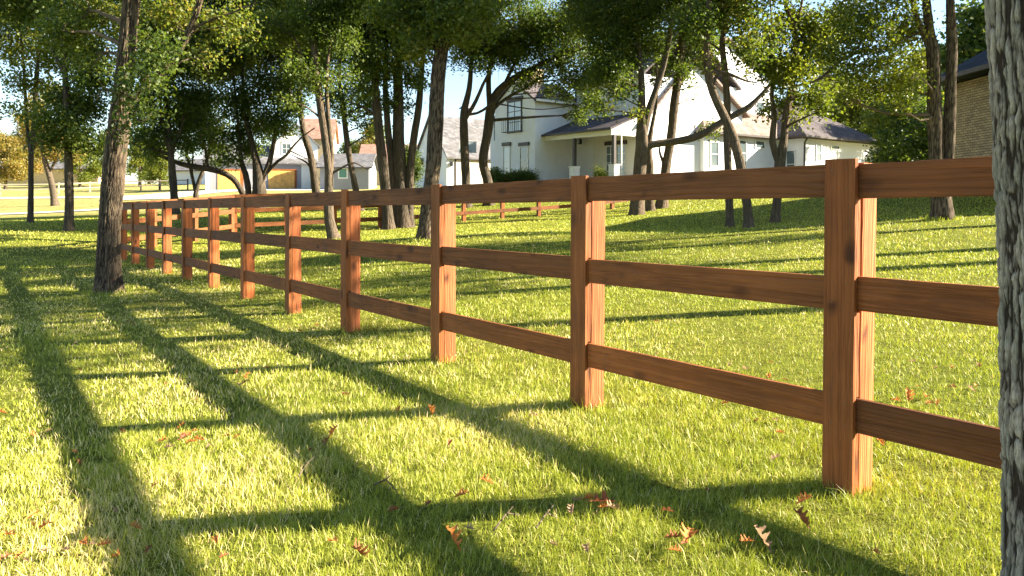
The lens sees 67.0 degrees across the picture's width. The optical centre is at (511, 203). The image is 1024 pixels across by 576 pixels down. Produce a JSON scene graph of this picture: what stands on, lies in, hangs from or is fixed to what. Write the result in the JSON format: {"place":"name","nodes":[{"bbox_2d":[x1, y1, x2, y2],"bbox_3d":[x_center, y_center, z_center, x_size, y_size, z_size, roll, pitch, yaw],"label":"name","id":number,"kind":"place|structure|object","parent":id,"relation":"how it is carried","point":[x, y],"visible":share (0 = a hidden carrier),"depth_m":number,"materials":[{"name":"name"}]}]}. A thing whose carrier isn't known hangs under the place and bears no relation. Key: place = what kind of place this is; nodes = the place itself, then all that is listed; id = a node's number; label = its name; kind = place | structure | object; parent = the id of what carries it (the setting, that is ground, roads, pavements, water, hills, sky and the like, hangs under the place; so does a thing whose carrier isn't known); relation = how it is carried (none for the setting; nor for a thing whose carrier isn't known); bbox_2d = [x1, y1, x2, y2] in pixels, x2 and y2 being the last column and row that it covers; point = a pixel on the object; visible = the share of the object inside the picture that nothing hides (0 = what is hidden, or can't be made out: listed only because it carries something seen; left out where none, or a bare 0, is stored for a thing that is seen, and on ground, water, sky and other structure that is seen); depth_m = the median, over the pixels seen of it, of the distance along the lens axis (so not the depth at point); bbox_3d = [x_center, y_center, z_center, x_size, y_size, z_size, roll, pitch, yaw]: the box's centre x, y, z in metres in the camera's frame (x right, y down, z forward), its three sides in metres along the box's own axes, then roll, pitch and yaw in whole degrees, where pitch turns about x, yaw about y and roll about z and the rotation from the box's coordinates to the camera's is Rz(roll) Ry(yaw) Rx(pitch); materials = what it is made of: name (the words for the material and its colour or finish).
{"place":"outdoors","nodes":[
{"label":"outdoors","id":0,"kind":"place"},
{"bbox_2d":[0,209,98,213],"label":"driveway","id":1,"kind":"structure","parent":0,"point":[48,211],"depth_m":52.47,"materials":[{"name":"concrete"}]},
{"bbox_2d":[0,195,137,198],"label":"road","id":2,"kind":"structure","parent":0,"point":[59,197],"depth_m":76.13,"materials":[{"name":"asphalt"}]},
{"bbox_2d":[123,189,323,199],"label":"garage apron","id":3,"kind":"object","parent":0,"point":[165,195],"visible":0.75,"depth_m":76.17,"materials":[{"name":"concrete"}]},
{"bbox_2d":[0,0,981,183],"label":"sky","id":4,"kind":"structure","parent":0,"point":[456,84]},
{"bbox_2d":[0,184,1001,575],"bbox_3d":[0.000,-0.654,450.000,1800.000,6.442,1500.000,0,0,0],"label":"ground","id":5,"kind":"structure","parent":0,"point":[10,208],"depth_m":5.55,"materials":[{"name":"green plant"}]},
{"bbox_2d":[0,130,27,188],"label":"broadleaf tree","id":6,"kind":"object","parent":5,"relation":"on","point":[12,162],"visible":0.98,"depth_m":97.64,"materials":[{"name":"yellow plant"}]},
{"bbox_2d":[14,548,25,557],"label":"fallen leaf","id":7,"kind":"object","parent":5,"relation":"on","point":[18,554],"visible":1,"depth_m":2.86,"materials":[{"name":"plant"}]},
{"bbox_2d":[2,114,52,175],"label":"broadleaf tree","id":8,"kind":"object","parent":5,"relation":"on","point":[37,164],"visible":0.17,"depth_m":116.94,"materials":[{"name":"yellow plant"}]},
{"bbox_2d":[27,510,37,518],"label":"fallen leaf","id":9,"kind":"object","parent":5,"relation":"on","point":[32,513],"visible":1,"depth_m":3.23,"materials":[{"name":"plant"}]},
{"bbox_2d":[38,545,51,551],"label":"fallen leaf","id":10,"kind":"object","parent":5,"relation":"on","point":[45,549],"visible":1,"depth_m":2.89,"materials":[{"name":"plant"}]},
{"bbox_2d":[38,519,52,527],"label":"fallen leaf","id":11,"kind":"object","parent":5,"relation":"on","point":[43,524],"visible":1,"depth_m":3.12,"materials":[{"name":"plant"}]},
{"bbox_2d":[13,83,87,205],"bbox_3d":[-36.911,-4.785,61.873,6.475,10.252,4.692,0,0,0],"label":"oak tree","id":12,"kind":"object","parent":5,"relation":"on","point":[54,200],"visible":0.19,"depth_m":61.82,"materials":[{"name":"green plant"}]},
{"bbox_2d":[0,162,100,183],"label":"house","id":13,"kind":"structure","parent":5,"relation":"on","point":[58,177],"depth_m":132.44,"materials":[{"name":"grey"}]},
{"bbox_2d":[0,182,100,194],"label":"rail fence","id":14,"kind":"object","parent":5,"relation":"on","point":[89,187],"visible":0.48,"depth_m":87.85,"materials":[{"name":"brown wood"}]},
{"bbox_2d":[0,1,110,222],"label":"oak tree","id":15,"kind":"object","parent":5,"relation":"on","point":[26,49],"visible":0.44,"depth_m":29.79,"materials":[{"name":"green plant"}]},
{"bbox_2d":[0,0,115,230],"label":"oak tree","id":16,"kind":"object","parent":5,"relation":"on","point":[68,124],"visible":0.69,"depth_m":25.76,"materials":[{"name":"green plant"}]},
{"bbox_2d":[56,140,102,186],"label":"broadleaf tree","id":17,"kind":"object","parent":5,"relation":"on","point":[85,175],"visible":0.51,"depth_m":103.95,"materials":[{"name":"green plant"}]},
{"bbox_2d":[97,538,110,544],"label":"fallen leaf","id":18,"kind":"object","parent":5,"relation":"on","point":[105,542],"visible":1,"depth_m":2.92,"materials":[{"name":"plant"}]},
{"bbox_2d":[89,130,129,180],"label":"broadleaf tree","id":19,"kind":"object","parent":5,"relation":"on","point":[100,174],"visible":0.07,"depth_m":111.02,"materials":[{"name":"plant"}]},
{"bbox_2d":[129,520,141,528],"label":"fallen leaf","id":20,"kind":"object","parent":5,"relation":"on","point":[136,525],"visible":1,"depth_m":3.08,"materials":[{"name":"plant"}]},
{"bbox_2d":[126,141,148,186],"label":"broadleaf tree","id":21,"kind":"object","parent":5,"relation":"on","point":[131,153],"visible":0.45,"depth_m":107.19,"materials":[{"name":"green plant"}]},
{"bbox_2d":[20,0,267,293],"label":"oak tree","id":22,"kind":"object","parent":5,"relation":"on","point":[126,26],"visible":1,"depth_m":11.45,"materials":[{"name":"green plant"}]},
{"bbox_2d":[140,146,169,189],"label":"broadleaf tree","id":23,"kind":"object","parent":5,"relation":"on","point":[157,170],"visible":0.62,"depth_m":95.56,"materials":[{"name":"green plant"}]},
{"bbox_2d":[125,179,187,190],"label":"rail fence","id":24,"kind":"object","parent":5,"relation":"on","point":[141,185],"visible":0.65,"depth_m":93.76,"materials":[{"name":"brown wood"}]},
{"bbox_2d":[102,0,238,213],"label":"oak tree","id":25,"kind":"object","parent":5,"relation":"on","point":[186,99],"visible":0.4,"depth_m":37.81,"materials":[{"name":"green plant"}]},
{"bbox_2d":[123,195,234,246],"bbox_3d":[-10.302,0.685,23.661,0.165,1.955,5.131,0,0,21],"label":"wooden fence","id":26,"kind":"object","parent":5,"relation":"on","point":[230,226],"visible":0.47,"depth_m":24.38,"materials":[{"name":"brown wood"}]},
{"bbox_2d":[163,159,204,183],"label":"house","id":27,"kind":"structure","parent":5,"relation":"on","point":[182,173],"depth_m":123.60,"materials":[{"name":"white paint"}]},
{"bbox_2d":[135,107,244,193],"bbox_3d":[-16.672,-2.518,41.100,6.158,6.066,3.713,0,0,0],"label":"oak tree","id":28,"kind":"object","parent":5,"relation":"on","point":[204,137],"visible":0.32,"depth_m":40.87,"materials":[{"name":"green plant"}]},
{"bbox_2d":[172,2,239,209],"bbox_3d":[-17.087,-6.602,43.328,6.134,14.264,6.855,0,0,0],"label":"oak tree","id":29,"kind":"object","parent":5,"relation":"on","point":[196,186],"visible":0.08,"depth_m":42.91,"materials":[{"name":"green plant"}]},
{"bbox_2d":[203,124,320,189],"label":"grey house","id":30,"kind":"structure","parent":5,"relation":"on","point":[289,171],"depth_m":89.27,"materials":[{"name":"grey paint"}]},
{"bbox_2d":[218,169,242,188],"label":"garage door","id":31,"kind":"structure","parent":30,"relation":"in","point":[223,182],"depth_m":86.82,"materials":[{"name":"yellow wood"}]},
{"bbox_2d":[268,169,296,188],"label":"garage door","id":32,"kind":"structure","parent":30,"relation":"in","point":[277,178],"depth_m":88.96,"materials":[{"name":"yellow wood"}]},
{"bbox_2d":[281,143,291,154],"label":"window","id":33,"kind":"structure","parent":30,"relation":"in","point":[285,147],"depth_m":90.10,"materials":[{"name":"white glass"}]},
{"bbox_2d":[202,0,346,207],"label":"oak tree","id":34,"kind":"object","parent":5,"relation":"on","point":[242,103],"visible":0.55,"depth_m":39.63,"materials":[{"name":"green plant"}]},
{"bbox_2d":[210,0,421,238],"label":"oak tree","id":35,"kind":"object","parent":5,"relation":"on","point":[281,33],"visible":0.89,"depth_m":23.88,"materials":[{"name":"green plant"}]},
{"bbox_2d":[259,0,380,192],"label":"oak tree","id":36,"kind":"object","parent":5,"relation":"on","point":[314,179],"visible":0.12,"depth_m":41.85,"materials":[{"name":"green plant"}]},
{"bbox_2d":[305,119,338,183],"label":"red roofed house","id":37,"kind":"structure","parent":5,"relation":"on","point":[315,135],"depth_m":122.13,"materials":[{"name":"tile"}]},
{"bbox_2d":[329,424,337,436],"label":"fallen leaf","id":38,"kind":"object","parent":5,"relation":"on","point":[331,431],"visible":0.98,"depth_m":4.22,"materials":[{"name":"plant"}]},
{"bbox_2d":[276,1,392,210],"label":"oak tree","id":39,"kind":"object","parent":5,"relation":"on","point":[343,99],"visible":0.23,"depth_m":36.79,"materials":[{"name":"green plant"}]},
{"bbox_2d":[316,153,377,189],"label":"grey cottage","id":40,"kind":"structure","parent":5,"relation":"on","point":[366,178],"depth_m":86.17,"materials":[{"name":"grey paint"}]},
{"bbox_2d":[338,168,347,178],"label":"window","id":41,"kind":"structure","parent":40,"relation":"in","point":[343,173],"depth_m":86.06,"materials":[{"name":"glass"}]},
{"bbox_2d":[337,138,359,153],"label":"broadleaf tree","id":42,"kind":"object","parent":5,"relation":"on","point":[354,150],"visible":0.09,"depth_m":161.87,"materials":[{"name":"green plant"}]},
{"bbox_2d":[281,0,435,229],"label":"oak tree","id":43,"kind":"object","parent":5,"relation":"on","point":[372,51],"visible":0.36,"depth_m":27.77,"materials":[{"name":"green plant"}]},
{"bbox_2d":[351,539,369,557],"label":"fallen leaf","id":44,"kind":"object","parent":5,"relation":"on","point":[358,548],"visible":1,"depth_m":2.77,"materials":[{"name":"plant"}]},
{"bbox_2d":[353,122,385,153],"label":"broadleaf tree","id":45,"kind":"object","parent":5,"relation":"on","point":[364,140],"visible":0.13,"depth_m":116.37,"materials":[{"name":"green plant"}]},
{"bbox_2d":[359,144,408,184],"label":"tan house","id":46,"kind":"structure","parent":5,"relation":"on","point":[367,148],"depth_m":110.48,"materials":[{"name":"beige tile"}]},
{"bbox_2d":[373,473,396,490],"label":"twig","id":47,"kind":"object","parent":5,"relation":"on","point":[385,480],"visible":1,"depth_m":3.42,"materials":[{"name":"brown wood"}]},
{"bbox_2d":[405,139,425,187],"bbox_3d":[-7.558,-2.651,58.026,2.310,4.365,2.238,0,0,0],"label":"shrub","id":48,"kind":"object","parent":5,"relation":"on","point":[418,168],"visible":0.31,"depth_m":57.82,"materials":[{"name":"green plant"}]},
{"bbox_2d":[235,192,624,232],"bbox_3d":[-1.506,-0.003,30.753,18.321,2.741,0.489,0,0,-30],"label":"wooden fence","id":49,"kind":"object","parent":5,"relation":"on","point":[502,210],"visible":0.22,"depth_m":28.53,"materials":[{"name":"brown wood"}]},
{"bbox_2d":[353,0,511,241],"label":"oak tree","id":50,"kind":"object","parent":5,"relation":"on","point":[443,18],"visible":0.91,"depth_m":18.33,"materials":[{"name":"green plant"}]},
{"bbox_2d":[362,0,510,227],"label":"oak tree","id":51,"kind":"object","parent":5,"relation":"on","point":[401,174],"visible":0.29,"depth_m":28.40,"materials":[{"name":"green plant"}]},
{"bbox_2d":[415,103,489,187],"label":"garage house","id":52,"kind":"structure","parent":5,"relation":"on","point":[450,172],"depth_m":63.63,"materials":[{"name":"white paint"}]},
{"bbox_2d":[456,159,489,184],"bbox_3d":[-2.629,-2.430,63.787,4.600,2.294,0.035,0,0,-35],"label":"garage door","id":53,"kind":"structure","parent":52,"relation":"in","point":[475,175],"depth_m":63.35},
{"bbox_2d":[446,524,461,549],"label":"fallen leaf","id":54,"kind":"object","parent":5,"relation":"on","point":[454,535],"visible":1,"depth_m":2.80,"materials":[{"name":"plant"}]},
{"bbox_2d":[459,141,475,152],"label":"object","id":55,"kind":"object","parent":5,"relation":"on","point":[472,146],"visible":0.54,"depth_m":55.04,"materials":[{"name":"glass"}]},
{"bbox_2d":[430,0,540,207],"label":"oak tree","id":56,"kind":"object","parent":5,"relation":"on","point":[486,58],"visible":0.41,"depth_m":37.82,"materials":[{"name":"green plant"}]},
{"bbox_2d":[480,473,492,482],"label":"fallen leaf","id":57,"kind":"object","parent":5,"relation":"on","point":[485,479],"visible":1,"depth_m":3.44,"materials":[{"name":"plant"}]},
{"bbox_2d":[489,166,522,182],"bbox_3d":[-0.449,-1.525,46.461,2.745,1.557,1.760,0,0,-14],"label":"shrub","id":58,"kind":"object","parent":5,"relation":"on","point":[497,176],"visible":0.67,"depth_m":46.11,"materials":[{"name":"green plant"}]},
{"bbox_2d":[492,506,519,531],"bbox_3d":[-0.025,1.211,2.994,0.018,0.057,0.170,0,0,37],"label":"twig","id":59,"kind":"object","parent":5,"relation":"on","point":[500,521],"visible":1,"depth_m":2.99,"materials":[{"name":"brown wood"}]},
{"bbox_2d":[509,167,542,181],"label":"shrub","id":60,"kind":"object","parent":5,"relation":"on","point":[523,175],"visible":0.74,"depth_m":45.66,"materials":[{"name":"green plant"}]},
{"bbox_2d":[465,0,612,205],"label":"oak tree","id":61,"kind":"object","parent":5,"relation":"on","point":[547,29],"visible":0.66,"depth_m":38.30,"materials":[{"name":"green plant"}]},
{"bbox_2d":[535,505,557,528],"bbox_3d":[0.129,1.205,2.982,0.020,0.056,0.125,0,0,44],"label":"twig","id":62,"kind":"object","parent":5,"relation":"on","point":[538,524],"visible":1,"depth_m":2.99,"materials":[{"name":"brown wood"}]},
{"bbox_2d":[121,156,1001,496],"bbox_3d":[-3.581,0.769,10.471,0.170,1.972,24.721,0,0,-35],"label":"wooden fence","id":63,"kind":"object","parent":5,"relation":"on","point":[849,292],"visible":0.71,"depth_m":3.98,"materials":[{"name":"brown wood"}]},
{"bbox_2d":[582,492,594,499],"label":"fallen leaf","id":64,"kind":"object","parent":5,"relation":"on","point":[587,496],"visible":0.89,"depth_m":3.20,"materials":[{"name":"plant"}]},
{"bbox_2d":[590,164,608,176],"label":"shrub","id":65,"kind":"object","parent":5,"relation":"on","point":[598,174],"visible":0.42,"depth_m":42.31,"materials":[{"name":"green plant"}]},
{"bbox_2d":[588,490,614,501],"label":"fallen leaf","id":66,"kind":"object","parent":5,"relation":"on","point":[603,498],"visible":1,"depth_m":3.14,"materials":[{"name":"plant"}]},
{"bbox_2d":[606,500,619,508],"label":"fallen leaf","id":67,"kind":"object","parent":5,"relation":"on","point":[611,505],"visible":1,"depth_m":3.09,"materials":[{"name":"plant"}]},
{"bbox_2d":[555,0,773,215],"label":"oak tree","id":68,"kind":"object","parent":5,"relation":"on","point":[620,29],"visible":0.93,"depth_m":29.72,"materials":[{"name":"green plant"}]},
{"bbox_2d":[606,0,731,210],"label":"oak tree","id":69,"kind":"object","parent":5,"relation":"on","point":[649,205],"visible":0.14,"depth_m":31.93,"materials":[{"name":"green plant"}]},
{"bbox_2d":[664,528,681,537],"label":"fallen leaf","id":70,"kind":"object","parent":5,"relation":"on","point":[673,535],"visible":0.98,"depth_m":2.82,"materials":[{"name":"plant"}]},
{"bbox_2d":[668,543,681,551],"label":"fallen leaf","id":71,"kind":"object","parent":5,"relation":"on","point":[675,548],"visible":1,"depth_m":2.72,"materials":[{"name":"plant"}]},
{"bbox_2d":[490,31,875,181],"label":"white house","id":72,"kind":"structure","parent":5,"relation":"on","point":[558,147],"depth_m":49.09,"materials":[{"name":"paint"}]},
{"bbox_2d":[503,146,509,172],"bbox_3d":[-0.349,-2.824,50.250,0.058,1.837,0.738,0,0,-38],"label":"window","id":73,"kind":"structure","parent":72,"relation":"in","point":[506,149],"depth_m":50.25,"materials":[{"name":"white glass"}]},
{"bbox_2d":[507,99,521,133],"bbox_3d":[0.159,-5.574,49.572,0.058,2.052,1.493,0,0,-38],"label":"french window","id":74,"kind":"structure","parent":72,"relation":"in","point":[511,111],"depth_m":49.53,"materials":[{"name":"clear glass"}]},
{"bbox_2d":[519,146,527,170],"bbox_3d":[0.749,-2.745,48.817,0.058,1.785,0.858,0,0,-38],"label":"window","id":75,"kind":"structure","parent":72,"relation":"in","point":[523,150],"depth_m":48.86,"materials":[{"name":"grey glass"}]},
{"bbox_2d":[606,145,611,175],"bbox_3d":[6.062,-2.524,47.556,0.058,2.100,0.785,0,0,-38],"label":"french window","id":76,"kind":"structure","parent":72,"relation":"in","point":[608,148],"depth_m":47.71,"materials":[{"name":"grey glass"}]},
{"bbox_2d":[616,144,625,175],"bbox_3d":[6.605,-2.524,46.843,0.058,2.100,0.785,0,0,-38],"label":"french window","id":77,"kind":"structure","parent":72,"relation":"in","point":[624,145],"depth_m":46.78,"materials":[{"name":"white glass"}]},
{"bbox_2d":[709,141,718,166],"bbox_3d":[12.818,-3.143,49.014,0.916,1.647,0.058,0,0,-38],"label":"window","id":78,"kind":"structure","parent":72,"relation":"in","point":[713,146],"depth_m":48.96,"materials":[{"name":"white glass"}]},
{"bbox_2d":[739,139,746,166],"bbox_3d":[15.106,-3.327,50.803,0.984,1.777,0.058,0,0,-38],"label":"window","id":79,"kind":"structure","parent":72,"relation":"in","point":[743,143],"depth_m":50.98,"materials":[{"name":"white glass"}]},
{"bbox_2d":[756,102,763,114],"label":"window","id":80,"kind":"structure","parent":72,"relation":"in","point":[759,103],"depth_m":55.33,"materials":[{"name":"white glass"}]},
{"bbox_2d":[755,140,765,149],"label":"window","id":81,"kind":"structure","parent":72,"relation":"in","point":[759,144],"depth_m":52.07,"materials":[{"name":"clear glass"}]},
{"bbox_2d":[786,150,795,166],"bbox_3d":[18.842,-2.674,52.304,0.058,1.900,0.700,0,0,-38],"label":"window","id":82,"kind":"structure","parent":72,"relation":"in","point":[791,154],"depth_m":52.26,"materials":[{"name":"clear glass"}]},
{"bbox_2d":[816,144,821,160],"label":"window","id":83,"kind":"structure","parent":72,"relation":"in","point":[818,146],"depth_m":52.65,"materials":[{"name":"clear glass"}]},
{"bbox_2d":[830,145,839,149],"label":"window","id":84,"kind":"structure","parent":72,"relation":"in","point":[834,147],"depth_m":53.91,"materials":[{"name":"clear glass"}]},
{"bbox_2d":[646,0,730,208],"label":"oak tree","id":85,"kind":"object","parent":5,"relation":"on","point":[680,77],"visible":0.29,"depth_m":32.84,"materials":[{"name":"green plant"}]},
{"bbox_2d":[680,523,698,541],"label":"fallen leaf","id":86,"kind":"object","parent":5,"relation":"on","point":[687,534],"visible":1,"depth_m":2.78,"materials":[{"name":"plant"}]},
{"bbox_2d":[660,0,800,227],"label":"oak tree","id":87,"kind":"object","parent":5,"relation":"on","point":[701,19],"visible":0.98,"depth_m":18.91,"materials":[{"name":"green plant"}]},
{"bbox_2d":[690,0,785,226],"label":"oak tree","id":88,"kind":"object","parent":5,"relation":"on","point":[747,14],"visible":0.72,"depth_m":19.52,"materials":[{"name":"green plant"}]},
{"bbox_2d":[740,535,754,540],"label":"fallen leaf","id":89,"kind":"object","parent":5,"relation":"on","point":[749,539],"visible":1,"depth_m":2.77,"materials":[{"name":"plant"}]},
{"bbox_2d":[754,524,771,552],"bbox_3d":[0.898,1.180,2.742,0.098,0.050,0.054,46,14,29],"label":"fallen leaf","id":90,"kind":"object","parent":5,"relation":"on","point":[763,536],"visible":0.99,"depth_m":2.74,"materials":[{"name":"plant"}]},
{"bbox_2d":[726,0,863,222],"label":"oak tree","id":91,"kind":"object","parent":5,"relation":"on","point":[792,70],"visible":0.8,"depth_m":20.24,"materials":[{"name":"green plant"}]},
{"bbox_2d":[794,506,809,527],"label":"fallen leaf","id":92,"kind":"object","parent":5,"relation":"on","point":[802,515],"visible":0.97,"depth_m":2.90,"materials":[{"name":"plant"}]},
{"bbox_2d":[796,491,811,503],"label":"fallen leaf","id":93,"kind":"object","parent":5,"relation":"on","point":[802,499],"visible":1,"depth_m":3.04,"materials":[{"name":"plant"}]},
{"bbox_2d":[803,83,854,127],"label":"broadleaf tree","id":94,"kind":"object","parent":5,"relation":"on","point":[844,123],"visible":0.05,"depth_m":90.19,"materials":[{"name":"plant"}]},
{"bbox_2d":[811,76,873,130],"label":"broadleaf tree","id":95,"kind":"object","parent":5,"relation":"on","point":[854,111],"visible":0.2,"depth_m":79.33,"materials":[{"name":"green plant"}]},
{"bbox_2d":[856,90,891,146],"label":"broadleaf tree","id":96,"kind":"object","parent":5,"relation":"on","point":[872,117],"visible":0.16,"depth_m":72.03,"materials":[{"name":"green plant"}]},
{"bbox_2d":[803,0,957,220],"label":"oak tree","id":97,"kind":"object","parent":5,"relation":"on","point":[941,130],"visible":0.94,"depth_m":15.87,"materials":[{"name":"green plant"}]},
{"bbox_2d":[865,145,895,161],"bbox_3d":[22.950,-2.460,46.895,3.412,3.236,3.263,0,0,42],"label":"bush","id":98,"kind":"object","parent":5,"relation":"on","point":[872,155],"visible":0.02,"depth_m":47.05,"materials":[{"name":"green plant"}]},
{"bbox_2d":[854,80,943,162],"bbox_3d":[20.596,-3.418,40.066,5.294,6.343,5.063,0,0,-23],"label":"bush","id":99,"kind":"object","parent":5,"relation":"on","point":[897,124],"visible":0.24,"depth_m":39.73,"materials":[{"name":"green plant"}]},
{"bbox_2d":[905,388,914,399],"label":"fallen leaf","id":100,"kind":"object","parent":5,"relation":"on","point":[908,394],"visible":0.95,"depth_m":4.54,"materials":[{"name":"plant"}]},
{"bbox_2d":[878,42,942,148],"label":"broadleaf tree","id":101,"kind":"object","parent":5,"relation":"on","point":[921,49],"visible":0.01,"depth_m":65.86,"materials":[{"name":"green plant"}]},
{"bbox_2d":[881,90,943,161],"bbox_3d":[19.993,-2.805,35.918,5.004,5.178,4.786,0,0,-15],"label":"bush","id":102,"kind":"object","parent":5,"relation":"on","point":[911,147],"visible":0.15,"depth_m":35.97,"materials":[{"name":"green plant"}]},
{"bbox_2d":[919,0,986,107],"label":"broadleaf tree","id":103,"kind":"object","parent":5,"relation":"on","point":[971,37],"visible":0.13,"depth_m":43.08,"materials":[{"name":"green plant"}]},
{"bbox_2d":[941,50,992,158],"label":"brick house","id":104,"kind":"structure","parent":5,"relation":"on","point":[973,137],"depth_m":25.83,"materials":[{"name":"brick"}]},
{"bbox_2d":[984,0,1023,575],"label":"oak tree","id":105,"kind":"object","parent":5,"relation":"on","point":[1004,26],"visible":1,"depth_m":2.20,"materials":[{"name":"grey plant"}]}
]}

